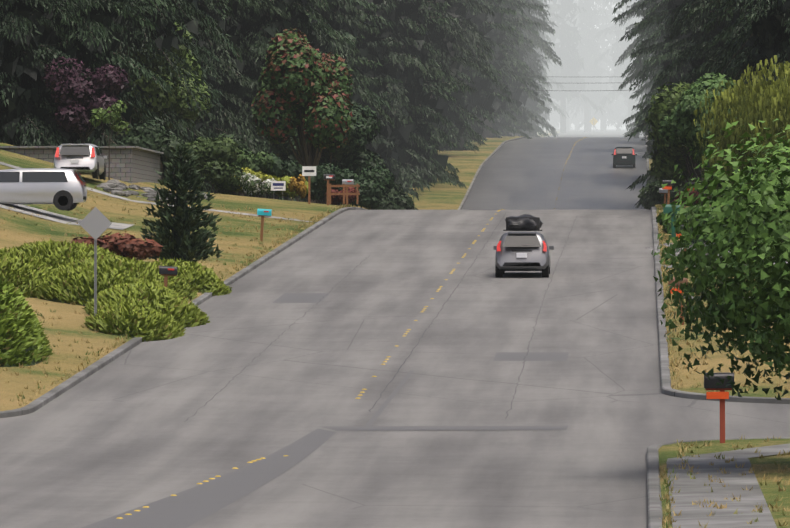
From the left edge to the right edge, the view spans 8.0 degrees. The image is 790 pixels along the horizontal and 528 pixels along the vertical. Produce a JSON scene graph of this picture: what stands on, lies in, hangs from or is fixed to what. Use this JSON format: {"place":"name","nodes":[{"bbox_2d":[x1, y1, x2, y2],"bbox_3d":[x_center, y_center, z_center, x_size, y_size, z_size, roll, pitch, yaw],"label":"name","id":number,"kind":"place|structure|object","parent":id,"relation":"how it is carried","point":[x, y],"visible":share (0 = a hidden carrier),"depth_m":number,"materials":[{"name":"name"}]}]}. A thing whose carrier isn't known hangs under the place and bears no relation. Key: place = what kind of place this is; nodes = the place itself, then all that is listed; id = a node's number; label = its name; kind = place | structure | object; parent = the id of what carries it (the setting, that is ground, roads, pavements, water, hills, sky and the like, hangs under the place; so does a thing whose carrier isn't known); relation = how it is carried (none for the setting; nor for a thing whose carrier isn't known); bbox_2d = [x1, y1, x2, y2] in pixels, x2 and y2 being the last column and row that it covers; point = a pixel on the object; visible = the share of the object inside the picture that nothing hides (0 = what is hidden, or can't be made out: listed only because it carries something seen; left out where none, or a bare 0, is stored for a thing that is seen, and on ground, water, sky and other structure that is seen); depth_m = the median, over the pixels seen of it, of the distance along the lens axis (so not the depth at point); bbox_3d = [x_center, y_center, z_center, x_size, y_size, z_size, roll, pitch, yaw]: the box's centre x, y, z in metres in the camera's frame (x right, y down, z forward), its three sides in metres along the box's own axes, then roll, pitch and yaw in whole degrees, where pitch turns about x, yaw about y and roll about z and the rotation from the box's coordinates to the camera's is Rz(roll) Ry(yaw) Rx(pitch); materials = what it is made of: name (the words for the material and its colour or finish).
{"place":"outdoors","nodes":[
{"label":"outdoors","id":0,"kind":"place"},
{"bbox_2d":[0,162,316,222],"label":"garden path","id":1,"kind":"structure","parent":0,"point":[87,188],"depth_m":230.93,"materials":[{"name":"concrete"}]},
{"bbox_2d":[0,129,789,527],"bbox_3d":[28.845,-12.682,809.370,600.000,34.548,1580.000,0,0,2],"label":"road","id":2,"kind":"structure","parent":0,"point":[118,435],"depth_m":127.54,"materials":[{"name":"grey asphalt"}]},
{"bbox_2d":[81,429,335,527],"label":"road patch","id":3,"kind":"object","parent":2,"relation":"on","point":[188,507],"visible":0.98,"depth_m":94.73,"materials":[{"name":"grey asphalt"}]},
{"bbox_2d":[0,129,573,417],"bbox_3d":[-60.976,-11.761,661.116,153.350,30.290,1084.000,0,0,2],"label":"kerb","id":4,"kind":"structure","parent":2,"relation":"on","point":[58,390],"depth_m":144.55,"materials":[{"name":"concrete"}]},
{"bbox_2d":[273,293,329,302],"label":"road patch","id":5,"kind":"object","parent":2,"relation":"on","point":[299,297],"visible":1,"depth_m":169.13,"materials":[{"name":"grey asphalt"}]},
{"bbox_2d":[116,137,585,518],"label":"road center line","id":6,"kind":"object","parent":2,"relation":"on","point":[482,230],"visible":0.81,"depth_m":127.28,"materials":[{"name":"yellow paint"}]},
{"bbox_2d":[365,370,414,425],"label":"road patch seam","id":7,"kind":"object","parent":2,"relation":"on","point":[385,404],"visible":1,"depth_m":123.63,"materials":[{"name":"grey asphalt"}]},
{"bbox_2d":[319,426,567,430],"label":"road patch","id":8,"kind":"object","parent":2,"relation":"on","point":[375,428],"visible":1,"depth_m":115.07,"materials":[{"name":"grey asphalt"}]},
{"bbox_2d":[493,214,553,276],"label":"hatchback car","id":9,"kind":"object","parent":2,"relation":"on","point":[522,251],"visible":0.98,"depth_m":181.98,"materials":[{"name":"grey paint"}]},
{"bbox_2d":[493,352,568,360],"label":"road patch","id":10,"kind":"object","parent":2,"relation":"on","point":[532,356],"visible":1,"depth_m":139.62,"materials":[{"name":"grey asphalt"}]},
{"bbox_2d":[612,147,636,167],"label":"car","id":11,"kind":"object","parent":2,"relation":"on","point":[623,156],"visible":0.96,"depth_m":457.32,"materials":[{"name":"grey paint"}]},
{"bbox_2d":[644,136,789,403],"bbox_3d":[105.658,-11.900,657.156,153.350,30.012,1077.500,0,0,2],"label":"kerb","id":12,"kind":"structure","parent":2,"relation":"on","point":[666,389],"depth_m":135.90,"materials":[{"name":"concrete"}]},
{"bbox_2d":[647,437,789,527],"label":"kerb","id":13,"kind":"structure","parent":2,"relation":"on","point":[655,516],"depth_m":96.70,"materials":[{"name":"concrete"}]},
{"bbox_2d":[0,128,789,527],"bbox_3d":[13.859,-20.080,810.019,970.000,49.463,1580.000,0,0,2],"label":"lawn ground","id":14,"kind":"structure","parent":0,"point":[70,324],"depth_m":187.33,"materials":[{"name":"yellow plant"}]},
{"bbox_2d":[0,275,52,366],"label":"shrub","id":15,"kind":"object","parent":14,"relation":"on","point":[24,341],"visible":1,"depth_m":132.93,"materials":[{"name":"green plant"}]},
{"bbox_2d":[0,0,106,145],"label":"conifer tree","id":16,"kind":"object","parent":14,"relation":"on","point":[23,26],"visible":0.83,"depth_m":262.95,"materials":[{"name":"green plant"}]},
{"bbox_2d":[0,204,133,229],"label":"driveway","id":17,"kind":"structure","parent":14,"relation":"on","point":[52,216],"depth_m":207.58,"materials":[{"name":"concrete"}]},
{"bbox_2d":[0,168,86,210],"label":"driveway car","id":18,"kind":"object","parent":17,"relation":"on","point":[62,189],"visible":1,"depth_m":206.76,"materials":[{"name":"grey paint"}]},
{"bbox_2d":[54,144,106,179],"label":"driveway car","id":19,"kind":"object","parent":14,"relation":"on","point":[85,159],"visible":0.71,"depth_m":236.51,"materials":[{"name":"grey paint"}]},
{"bbox_2d":[0,146,163,183],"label":"terrace retaining wall","id":20,"kind":"structure","parent":14,"relation":"on","point":[132,164],"depth_m":246.76,"materials":[{"name":"grey concrete block"}]},
{"bbox_2d":[41,56,128,143],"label":"purple tree","id":21,"kind":"object","parent":14,"relation":"on","point":[81,98],"visible":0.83,"depth_m":261.54,"materials":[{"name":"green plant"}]},
{"bbox_2d":[13,0,176,145],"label":"conifer tree","id":22,"kind":"object","parent":14,"relation":"on","point":[95,38],"visible":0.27,"depth_m":267.45,"materials":[{"name":"green plant"}]},
{"bbox_2d":[79,207,111,315],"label":"road sign","id":23,"kind":"object","parent":14,"relation":"on","point":[95,223],"visible":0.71,"depth_m":148.37,"materials":[{"name":"silver metal"}]},
{"bbox_2d":[89,100,130,179],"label":"sapling tree","id":24,"kind":"object","parent":14,"relation":"on","point":[111,118],"visible":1,"depth_m":243.38,"materials":[{"name":"green plant"}]},
{"bbox_2d":[0,238,231,341],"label":"juniper bed","id":25,"kind":"object","parent":14,"relation":"on","point":[136,298],"visible":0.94,"depth_m":159.02,"materials":[{"name":"green plant"}]},
{"bbox_2d":[69,232,163,260],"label":"barberry shrub","id":26,"kind":"object","parent":14,"relation":"on","point":[127,245],"visible":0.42,"depth_m":175.97,"materials":[{"name":"red plant"}]},
{"bbox_2d":[111,119,171,148],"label":"shrub","id":27,"kind":"object","parent":14,"relation":"on","point":[143,135],"visible":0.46,"depth_m":267.66,"materials":[{"name":"green plant"}]},
{"bbox_2d":[96,0,218,130],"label":"conifer tree","id":28,"kind":"object","parent":14,"relation":"on","point":[168,37],"visible":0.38,"depth_m":282.36,"materials":[{"name":"green plant"}]},
{"bbox_2d":[122,0,208,190],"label":"conifer tree","id":29,"kind":"object","parent":14,"relation":"on","point":[181,120],"visible":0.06,"depth_m":285.73,"materials":[{"name":"green plant"}]},
{"bbox_2d":[128,21,212,130],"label":"light green tree","id":30,"kind":"object","parent":14,"relation":"on","point":[166,100],"visible":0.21,"depth_m":286.16,"materials":[{"name":"green plant"}]},
{"bbox_2d":[150,134,198,178],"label":"shrub","id":31,"kind":"object","parent":14,"relation":"on","point":[164,144],"visible":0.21,"depth_m":261.83,"materials":[{"name":"green plant"}]},
{"bbox_2d":[140,144,223,262],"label":"conifer tree","id":32,"kind":"object","parent":14,"relation":"on","point":[181,222],"visible":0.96,"depth_m":180.07,"materials":[{"name":"green plant"}]},
{"bbox_2d":[170,0,236,192],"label":"conifer tree","id":33,"kind":"object","parent":14,"relation":"on","point":[198,126],"depth_m":318.80,"materials":[{"name":"green plant"}]},
{"bbox_2d":[188,0,228,126],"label":"conifer tree","id":34,"kind":"object","parent":14,"relation":"on","point":[214,73],"visible":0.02,"depth_m":324.04,"materials":[{"name":"green plant"}]},
{"bbox_2d":[181,136,245,192],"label":"shrub","id":35,"kind":"object","parent":14,"relation":"on","point":[216,158],"visible":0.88,"depth_m":257.36,"materials":[{"name":"green plant"}]},
{"bbox_2d":[170,0,256,118],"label":"conifer tree","id":36,"kind":"object","parent":14,"relation":"on","point":[192,25],"visible":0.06,"depth_m":297.22,"materials":[{"name":"green plant"}]},
{"bbox_2d":[201,0,275,147],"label":"conifer tree","id":37,"kind":"object","parent":14,"relation":"on","point":[236,22],"visible":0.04,"depth_m":335.12,"materials":[{"name":"green plant"}]},
{"bbox_2d":[212,147,273,195],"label":"shrub","id":38,"kind":"object","parent":14,"relation":"on","point":[262,161],"visible":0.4,"depth_m":264.35,"materials":[{"name":"green plant"}]},
{"bbox_2d":[197,0,295,195],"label":"conifer tree","id":39,"kind":"object","parent":14,"relation":"on","point":[232,117],"visible":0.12,"depth_m":329.73,"materials":[{"name":"green plant"}]},
{"bbox_2d":[234,167,281,197],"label":"yellow shrub","id":40,"kind":"object","parent":14,"relation":"on","point":[262,177],"visible":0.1,"depth_m":262.10,"materials":[{"name":"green plant"}]},
{"bbox_2d":[240,173,276,197],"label":"flowering bush","id":41,"kind":"object","parent":14,"relation":"on","point":[253,185],"visible":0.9,"depth_m":257.53,"materials":[{"name":"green plant"}]},
{"bbox_2d":[261,152,301,198],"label":"shrub","id":42,"kind":"object","parent":14,"relation":"on","point":[281,168],"visible":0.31,"depth_m":265.78,"materials":[{"name":"green plant"}]},
{"bbox_2d":[210,0,361,201],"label":"conifer tree","id":43,"kind":"object","parent":14,"relation":"on","point":[264,29],"visible":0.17,"depth_m":336.87,"materials":[{"name":"green plant"}]},
{"bbox_2d":[275,176,307,200],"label":"yellow shrub","id":44,"kind":"object","parent":14,"relation":"on","point":[281,194],"visible":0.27,"depth_m":263.17,"materials":[{"name":"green plant"}]},
{"bbox_2d":[288,174,306,201],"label":"orange shrub","id":45,"kind":"object","parent":14,"relation":"on","point":[300,189],"visible":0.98,"depth_m":258.25,"materials":[{"name":"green plant"}]},
{"bbox_2d":[244,2,356,200],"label":"conifer tree","id":46,"kind":"object","parent":14,"relation":"on","point":[323,37],"visible":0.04,"depth_m":369.85,"materials":[{"name":"green plant"}]},
{"bbox_2d":[252,28,355,202],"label":"maple tree","id":47,"kind":"object","parent":14,"relation":"on","point":[297,76],"visible":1,"depth_m":276.07,"materials":[{"name":"green plant"}]},
{"bbox_2d":[269,103,385,204],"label":"bush","id":48,"kind":"object","parent":14,"relation":"on","point":[361,135],"visible":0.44,"depth_m":304.67,"materials":[{"name":"green plant"}]},
{"bbox_2d":[305,162,355,204],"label":"shrub","id":49,"kind":"object","parent":14,"relation":"on","point":[318,186],"visible":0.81,"depth_m":267.56,"materials":[{"name":"green plant"}]},
{"bbox_2d":[302,166,359,203],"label":"mailbox stand","id":50,"kind":"object","parent":14,"relation":"on","point":[308,171],"visible":0.94,"depth_m":249.43,"materials":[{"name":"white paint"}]},
{"bbox_2d":[295,0,384,200],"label":"conifer tree","id":51,"kind":"object","parent":14,"relation":"on","point":[352,30],"visible":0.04,"depth_m":394.90,"materials":[{"name":"green plant"}]},
{"bbox_2d":[326,187,359,205],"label":"red shrub","id":52,"kind":"object","parent":14,"relation":"on","point":[336,199],"visible":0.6,"depth_m":262.03,"materials":[{"name":"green plant"}]},
{"bbox_2d":[300,0,393,201],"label":"conifer tree","id":53,"kind":"object","parent":14,"relation":"on","point":[332,17],"visible":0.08,"depth_m":377.02,"materials":[{"name":"green plant"}]},
{"bbox_2d":[16,204,693,527],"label":"kerb grass fringe","id":54,"kind":"object","parent":14,"relation":"on","point":[680,450],"visible":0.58,"depth_m":138.16,"materials":[{"name":"green plant"}]},
{"bbox_2d":[329,0,391,117],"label":"conifer tree","id":55,"kind":"object","parent":14,"relation":"on","point":[379,100],"depth_m":389.89,"materials":[{"name":"green plant"}]},
{"bbox_2d":[338,165,395,209],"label":"shrub","id":56,"kind":"object","parent":14,"relation":"on","point":[376,183],"visible":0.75,"depth_m":291.15,"materials":[{"name":"green plant"}]},
{"bbox_2d":[343,0,421,200],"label":"conifer tree","id":57,"kind":"object","parent":14,"relation":"on","point":[374,48],"visible":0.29,"depth_m":406.42,"materials":[{"name":"green plant"}]},
{"bbox_2d":[341,0,444,192],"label":"conifer tree","id":58,"kind":"object","parent":14,"relation":"on","point":[398,58],"visible":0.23,"depth_m":423.59,"materials":[{"name":"green plant"}]},
{"bbox_2d":[372,181,414,209],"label":"shrub","id":59,"kind":"object","parent":14,"relation":"on","point":[397,198],"visible":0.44,"depth_m":317.41,"materials":[{"name":"green plant"}]},
{"bbox_2d":[0,184,789,527],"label":"lawn grass tufts","id":60,"kind":"object","parent":14,"relation":"on","point":[734,446],"visible":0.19,"depth_m":133.85,"materials":[{"name":"green plant"}]},
{"bbox_2d":[384,0,466,189],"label":"conifer tree","id":61,"kind":"object","parent":14,"relation":"on","point":[416,87],"visible":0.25,"depth_m":428.95,"materials":[{"name":"green plant"}]},
{"bbox_2d":[399,0,468,184],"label":"conifer tree","id":62,"kind":"object","parent":14,"relation":"on","point":[436,140],"visible":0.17,"depth_m":435.28,"materials":[{"name":"green plant"}]},
{"bbox_2d":[425,0,478,98],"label":"conifer tree","id":63,"kind":"object","parent":14,"relation":"on","point":[444,38],"visible":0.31,"depth_m":446.35,"materials":[{"name":"green plant"}]},
{"bbox_2d":[432,2,482,152],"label":"conifer tree","id":64,"kind":"object","parent":14,"relation":"on","point":[452,111],"visible":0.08,"depth_m":481.39,"materials":[{"name":"green plant"}]},
{"bbox_2d":[431,0,494,97],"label":"conifer tree","id":65,"kind":"object","parent":14,"relation":"on","point":[463,23],"visible":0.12,"depth_m":474.10,"materials":[{"name":"green plant"}]},
{"bbox_2d":[443,21,485,150],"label":"conifer tree","id":66,"kind":"object","parent":14,"relation":"on","point":[466,137],"visible":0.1,"depth_m":502.13,"materials":[{"name":"green plant"}]},
{"bbox_2d":[461,1,499,83],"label":"conifer tree","id":67,"kind":"object","parent":14,"relation":"on","point":[471,8],"visible":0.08,"depth_m":487.19,"materials":[{"name":"green plant"}]},
{"bbox_2d":[460,0,516,122],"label":"conifer tree","id":68,"kind":"object","parent":14,"relation":"on","point":[480,102],"visible":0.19,"depth_m":520.23,"materials":[{"name":"green plant"}]},
{"bbox_2d":[485,0,523,81],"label":"conifer tree","id":69,"kind":"object","parent":14,"relation":"on","point":[495,35],"visible":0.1,"depth_m":559.50,"materials":[{"name":"green plant"}]},
{"bbox_2d":[479,0,530,137],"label":"conifer tree","id":70,"kind":"object","parent":14,"relation":"on","point":[498,105],"visible":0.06,"depth_m":565.25,"materials":[{"name":"green plant"}]},
{"bbox_2d":[494,16,531,138],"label":"conifer tree","id":71,"kind":"object","parent":14,"relation":"on","point":[509,121],"depth_m":605.16,"materials":[{"name":"green plant"}]},
{"bbox_2d":[484,0,543,137],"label":"conifer tree","id":72,"kind":"object","parent":14,"relation":"on","point":[515,88],"visible":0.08,"depth_m":589.46,"materials":[{"name":"green plant"}]},
{"bbox_2d":[498,12,544,135],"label":"conifer tree","id":73,"kind":"object","parent":14,"relation":"on","point":[522,121],"visible":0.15,"depth_m":623.75,"materials":[{"name":"green plant"}]},
{"bbox_2d":[510,0,555,135],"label":"conifer tree","id":74,"kind":"object","parent":14,"relation":"on","point":[530,104],"visible":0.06,"depth_m":684.97,"materials":[{"name":"green plant"}]},
{"bbox_2d":[509,0,562,133],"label":"conifer tree","id":75,"kind":"object","parent":14,"relation":"on","point":[542,26],"visible":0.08,"depth_m":661.26,"materials":[{"name":"green plant"}]},
{"bbox_2d":[519,0,556,75],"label":"conifer tree","id":76,"kind":"object","parent":14,"relation":"on","point":[542,44],"visible":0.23,"depth_m":659.01,"materials":[{"name":"green plant"}]},
{"bbox_2d":[520,31,555,136],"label":"conifer tree","id":77,"kind":"object","parent":14,"relation":"on","point":[544,124],"visible":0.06,"depth_m":698.64,"materials":[{"name":"green plant"}]},
{"bbox_2d":[541,0,580,129],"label":"conifer tree","id":78,"kind":"object","parent":14,"relation":"on","point":[554,119],"visible":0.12,"depth_m":963.84,"materials":[{"name":"grey plant"}]},
{"bbox_2d":[543,0,603,132],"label":"conifer tree","id":79,"kind":"object","parent":14,"relation":"on","point":[568,76],"visible":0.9,"depth_m":912.89,"materials":[{"name":"grey plant"}]},
{"bbox_2d":[554,0,614,131],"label":"conifer tree","id":80,"kind":"object","parent":14,"relation":"on","point":[588,50],"visible":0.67,"depth_m":939.01,"materials":[{"name":"grey plant"}]},
{"bbox_2d":[558,0,614,131],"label":"conifer tree","id":81,"kind":"object","parent":14,"relation":"on","point":[595,21],"visible":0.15,"depth_m":946.14,"materials":[{"name":"grey plant"}]},
{"bbox_2d":[576,0,626,130],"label":"conifer tree","id":82,"kind":"object","parent":14,"relation":"on","point":[616,117],"visible":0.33,"depth_m":958.33,"materials":[{"name":"grey plant"}]},
{"bbox_2d":[593,0,643,130],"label":"conifer tree","id":83,"kind":"object","parent":14,"relation":"on","point":[618,48],"visible":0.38,"depth_m":927.76,"materials":[{"name":"grey plant"}]},
{"bbox_2d":[610,0,664,64],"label":"conifer tree","id":84,"kind":"object","parent":14,"relation":"on","point":[647,31],"visible":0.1,"depth_m":500.61,"materials":[{"name":"green plant"}]},
{"bbox_2d":[623,9,654,125],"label":"conifer tree","id":85,"kind":"object","parent":14,"relation":"on","point":[639,91],"visible":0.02,"depth_m":541.42,"materials":[{"name":"green plant"}]},
{"bbox_2d":[618,0,662,89],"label":"conifer tree","id":86,"kind":"object","parent":14,"relation":"on","point":[633,75],"visible":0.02,"depth_m":533.34,"materials":[{"name":"green plant"}]},
{"bbox_2d":[627,0,669,90],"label":"conifer tree","id":87,"kind":"object","parent":14,"relation":"on","point":[642,45],"visible":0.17,"depth_m":437.55,"materials":[{"name":"green plant"}]},
{"bbox_2d":[634,0,671,126],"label":"conifer tree","id":88,"kind":"object","parent":14,"relation":"on","point":[653,59],"visible":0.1,"depth_m":430.47,"materials":[{"name":"green plant"}]},
{"bbox_2d":[624,0,703,183],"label":"conifer tree","id":89,"kind":"object","parent":14,"relation":"on","point":[667,56],"visible":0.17,"depth_m":399.94,"materials":[{"name":"green plant"}]},
{"bbox_2d":[627,2,710,208],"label":"conifer tree","id":90,"kind":"object","parent":14,"relation":"on","point":[696,37],"visible":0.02,"depth_m":338.40,"materials":[{"name":"green plant"}]},
{"bbox_2d":[648,173,710,201],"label":"shrub","id":91,"kind":"object","parent":14,"relation":"on","point":[653,190],"visible":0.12,"depth_m":299.02,"materials":[{"name":"green plant"}]},
{"bbox_2d":[646,0,726,177],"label":"conifer tree","id":92,"kind":"object","parent":14,"relation":"on","point":[676,62],"visible":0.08,"depth_m":330.79,"materials":[{"name":"green plant"}]},
{"bbox_2d":[645,82,739,204],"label":"bush","id":93,"kind":"object","parent":14,"relation":"on","point":[665,158],"visible":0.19,"depth_m":287.33,"materials":[{"name":"green plant"}]},
{"bbox_2d":[657,72,740,198],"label":"light green tree","id":94,"kind":"object","parent":14,"relation":"on","point":[678,128],"visible":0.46,"depth_m":244.17,"materials":[{"name":"green plant"}]},
{"bbox_2d":[670,0,737,204],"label":"conifer tree","id":95,"kind":"object","parent":14,"relation":"on","point":[696,46],"visible":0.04,"depth_m":323.93,"materials":[{"name":"green plant"}]},
{"bbox_2d":[694,5,739,200],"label":"conifer tree","id":96,"kind":"object","parent":14,"relation":"on","point":[704,53],"visible":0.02,"depth_m":318.50,"materials":[{"name":"green plant"}]},
{"bbox_2d":[704,373,733,442],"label":"mailbox","id":97,"kind":"object","parent":14,"relation":"on","point":[722,395],"visible":0.83,"depth_m":108.59,"materials":[{"name":"black metal"}]},
{"bbox_2d":[651,118,789,399],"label":"bush","id":98,"kind":"object","parent":14,"relation":"on","point":[755,249],"visible":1,"depth_m":98.78,"materials":[{"name":"green plant"}]},
{"bbox_2d":[686,0,754,203],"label":"conifer tree","id":99,"kind":"object","parent":14,"relation":"on","point":[698,7],"visible":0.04,"depth_m":298.55,"materials":[{"name":"green plant"}]},
{"bbox_2d":[692,0,754,199],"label":"conifer tree","id":100,"kind":"object","parent":14,"relation":"on","point":[703,67],"visible":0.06,"depth_m":287.95,"materials":[{"name":"green plant"}]},
{"bbox_2d":[692,55,789,207],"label":"weeping tree","id":101,"kind":"object","parent":14,"relation":"on","point":[767,102],"visible":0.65,"depth_m":220.37,"materials":[{"name":"green plant"}]},
{"bbox_2d":[701,0,789,92],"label":"conifer tree","id":102,"kind":"object","parent":14,"relation":"on","point":[773,33],"visible":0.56,"depth_m":261.37,"materials":[{"name":"green plant"}]},
{"bbox_2d":[711,9,782,95],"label":"conifer tree","id":103,"kind":"object","parent":14,"relation":"on","point":[720,66],"visible":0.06,"depth_m":267.77,"materials":[{"name":"green plant"}]},
{"bbox_2d":[666,444,789,527],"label":"sidewalk","id":104,"kind":"structure","parent":0,"point":[696,489],"depth_m":92.64,"materials":[{"name":"concrete"}]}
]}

